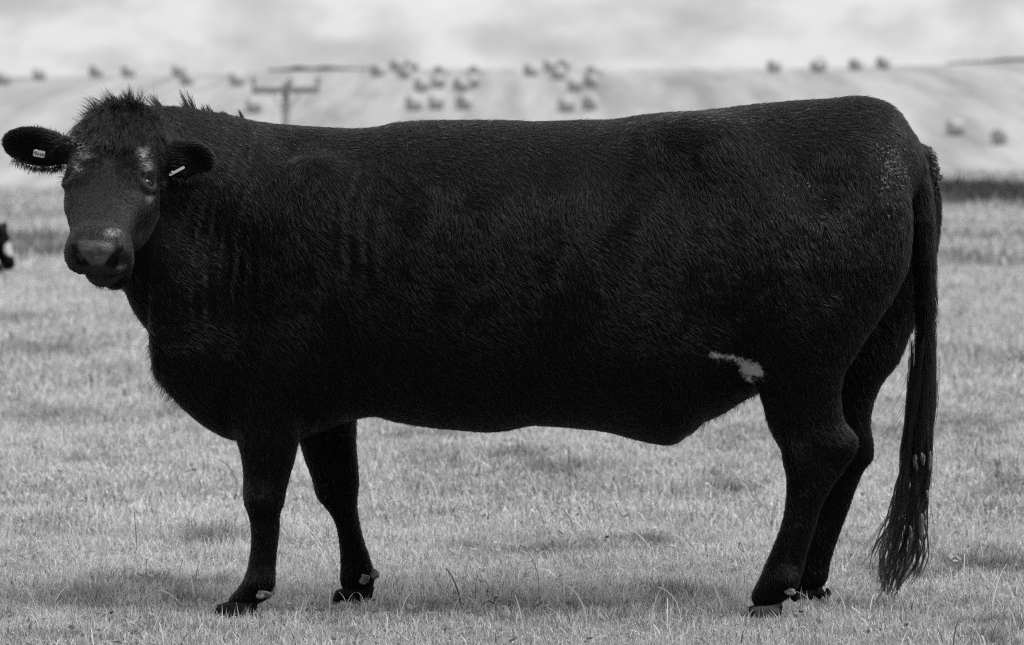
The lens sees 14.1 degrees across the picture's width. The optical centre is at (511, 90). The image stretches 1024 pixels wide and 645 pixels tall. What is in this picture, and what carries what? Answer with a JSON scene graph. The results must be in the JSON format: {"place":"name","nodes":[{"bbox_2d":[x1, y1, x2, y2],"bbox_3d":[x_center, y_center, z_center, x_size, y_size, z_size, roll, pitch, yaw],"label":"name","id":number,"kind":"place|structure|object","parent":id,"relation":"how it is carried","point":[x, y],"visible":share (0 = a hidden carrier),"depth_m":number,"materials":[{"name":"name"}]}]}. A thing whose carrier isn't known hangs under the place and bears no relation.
{"place":"outdoors","nodes":[
{"label":"outdoors","id":0,"kind":"place"},
{"bbox_2d":[0,61,1023,189],"bbox_3d":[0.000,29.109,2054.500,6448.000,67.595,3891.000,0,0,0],"label":"hill","id":1,"kind":"structure","parent":0,"point":[982,101],"depth_m":382.10,"materials":[{"name":"grey plant"}]},
{"bbox_2d":[0,72,10,83],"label":"straw bale","id":2,"kind":"object","parent":1,"relation":"on","point":[5,77],"visible":1,"depth_m":423.12},
{"bbox_2d":[32,68,45,79],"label":"straw bale","id":3,"kind":"object","parent":1,"relation":"on","point":[39,74],"visible":1,"depth_m":436.68},
{"bbox_2d":[88,65,103,76],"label":"straw bale","id":4,"kind":"object","parent":1,"relation":"on","point":[95,70],"visible":1,"depth_m":445.06},
{"bbox_2d":[121,65,135,76],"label":"straw bale","id":5,"kind":"object","parent":1,"relation":"on","point":[128,70],"visible":1,"depth_m":443.58},
{"bbox_2d":[172,64,185,75],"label":"straw bale","id":6,"kind":"object","parent":1,"relation":"on","point":[178,69],"visible":0.89,"depth_m":445.81},
{"bbox_2d":[179,73,194,85],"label":"straw bale","id":7,"kind":"object","parent":1,"relation":"on","point":[186,79],"visible":1,"depth_m":411.94},
{"bbox_2d":[229,72,244,85],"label":"straw bale","id":8,"kind":"object","parent":1,"relation":"on","point":[236,78],"visible":1,"depth_m":406.46},
{"bbox_2d":[245,97,261,111],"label":"straw bale","id":9,"kind":"object","parent":1,"relation":"on","point":[253,104],"visible":1,"depth_m":358.88},
{"bbox_2d":[251,77,320,124],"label":"utility pole","id":10,"kind":"object","parent":1,"relation":"on","point":[285,89],"visible":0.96,"depth_m":147.75,"materials":[{"name":"grey wood"}]},
{"bbox_2d":[266,65,369,71],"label":"hedge","id":11,"kind":"object","parent":1,"relation":"on","point":[298,68],"visible":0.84,"depth_m":464.89,"materials":[{"name":"grey plant"}]},
{"bbox_2d":[370,64,385,75],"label":"straw bale","id":12,"kind":"object","parent":1,"relation":"on","point":[377,69],"visible":1,"depth_m":426.43},
{"bbox_2d":[389,59,404,70],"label":"straw bale","id":13,"kind":"object","parent":1,"relation":"on","point":[395,64],"visible":0.8,"depth_m":442.27},
{"bbox_2d":[396,66,411,78],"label":"straw bale","id":14,"kind":"object","parent":1,"relation":"on","point":[403,72],"visible":1,"depth_m":418.91},
{"bbox_2d":[405,59,418,70],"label":"straw bale","id":15,"kind":"object","parent":1,"relation":"on","point":[413,64],"visible":0.84,"depth_m":442.02},
{"bbox_2d":[404,95,422,109],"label":"straw bale","id":16,"kind":"object","parent":1,"relation":"on","point":[413,102],"visible":1,"depth_m":360.09},
{"bbox_2d":[413,77,430,90],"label":"straw bale","id":17,"kind":"object","parent":1,"relation":"on","point":[421,83],"visible":1,"depth_m":390.62},
{"bbox_2d":[428,94,444,108],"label":"straw bale","id":18,"kind":"object","parent":1,"relation":"on","point":[436,101],"visible":1,"depth_m":361.44},
{"bbox_2d":[431,74,445,87],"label":"straw bale","id":19,"kind":"object","parent":1,"relation":"on","point":[438,80],"visible":1,"depth_m":397.67},
{"bbox_2d":[433,65,448,76],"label":"straw bale","id":20,"kind":"object","parent":1,"relation":"on","point":[441,69],"visible":0.76,"depth_m":421.12},
{"bbox_2d":[452,77,469,90],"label":"straw bale","id":21,"kind":"object","parent":1,"relation":"on","point":[460,84],"visible":1,"depth_m":390.49},
{"bbox_2d":[455,94,472,108],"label":"straw bale","id":22,"kind":"object","parent":1,"relation":"on","point":[463,101],"visible":1,"depth_m":361.30},
{"bbox_2d":[465,74,480,86],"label":"straw bale","id":23,"kind":"object","parent":1,"relation":"on","point":[474,80],"visible":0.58,"depth_m":398.41},
{"bbox_2d":[468,65,482,76],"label":"straw bale","id":24,"kind":"object","parent":1,"relation":"on","point":[475,69],"visible":0.81,"depth_m":420.82},
{"bbox_2d":[523,64,538,75],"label":"straw bale","id":25,"kind":"object","parent":1,"relation":"on","point":[530,69],"visible":1,"depth_m":425.46},
{"bbox_2d":[543,59,556,70],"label":"straw bale","id":26,"kind":"object","parent":1,"relation":"on","point":[548,64],"visible":0.82,"depth_m":440.85},
{"bbox_2d":[550,66,565,78],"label":"straw bale","id":27,"kind":"object","parent":1,"relation":"on","point":[557,72],"visible":1,"depth_m":416.84},
{"bbox_2d":[557,59,571,70],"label":"straw bale","id":28,"kind":"object","parent":1,"relation":"on","point":[566,64],"visible":0.83,"depth_m":440.68},
{"bbox_2d":[557,96,575,110],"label":"straw bale","id":29,"kind":"object","parent":1,"relation":"on","point":[565,103],"visible":1,"depth_m":358.52},
{"bbox_2d":[567,77,582,90],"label":"straw bale","id":30,"kind":"object","parent":1,"relation":"on","point":[574,83],"visible":1,"depth_m":390.07},
{"bbox_2d":[581,95,598,109],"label":"straw bale","id":31,"kind":"object","parent":1,"relation":"on","point":[589,102],"visible":1,"depth_m":360.25},
{"bbox_2d":[582,74,598,86],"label":"straw bale","id":32,"kind":"object","parent":1,"relation":"on","point":[590,80],"visible":0.99,"depth_m":397.90},
{"bbox_2d":[586,65,601,77],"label":"straw bale","id":33,"kind":"object","parent":1,"relation":"on","point":[594,69],"visible":0.77,"depth_m":420.16},
{"bbox_2d":[767,60,781,71],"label":"straw bale","id":34,"kind":"object","parent":1,"relation":"on","point":[774,65],"visible":1,"depth_m":435.72},
{"bbox_2d":[811,60,825,71],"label":"straw bale","id":35,"kind":"object","parent":1,"relation":"on","point":[818,66],"visible":1,"depth_m":435.18},
{"bbox_2d":[848,58,862,69],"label":"straw bale","id":36,"kind":"object","parent":1,"relation":"on","point":[855,63],"visible":1,"depth_m":438.08},
{"bbox_2d":[875,56,890,68],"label":"straw bale","id":37,"kind":"object","parent":1,"relation":"on","point":[882,62],"visible":1,"depth_m":441.81},
{"bbox_2d":[945,119,964,134],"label":"straw bale","id":38,"kind":"object","parent":1,"relation":"on","point":[954,126],"visible":1,"depth_m":335.73},
{"bbox_2d":[946,56,1023,63],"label":"fence","id":39,"kind":"object","parent":1,"relation":"on","point":[1007,60],"visible":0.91,"depth_m":464.80,"materials":[{"name":"grey plant"}]},
{"bbox_2d":[990,128,1008,143],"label":"straw bale","id":40,"kind":"object","parent":1,"relation":"on","point":[999,135],"visible":1,"depth_m":327.54},
{"bbox_2d":[0,166,1023,644],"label":"ground","id":41,"kind":"structure","parent":0,"point":[476,511],"depth_m":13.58,"materials":[{"name":"plant"}]},
{"bbox_2d":[0,222,14,274],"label":"calf","id":42,"kind":"object","parent":41,"relation":"on","point":[7,261],"visible":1,"depth_m":33.44},
{"bbox_2d":[0,84,942,618],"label":"cow","id":43,"kind":"object","parent":41,"relation":"on","point":[660,278],"visible":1,"depth_m":11.69},
{"bbox_2d":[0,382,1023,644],"bbox_3d":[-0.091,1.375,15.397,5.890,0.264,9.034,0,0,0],"label":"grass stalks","id":44,"kind":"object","parent":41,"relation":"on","point":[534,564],"depth_m":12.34,"materials":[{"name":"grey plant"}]},
{"bbox_2d":[0,0,1023,76],"label":"sky","id":45,"kind":"structure","parent":0,"point":[61,37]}
]}

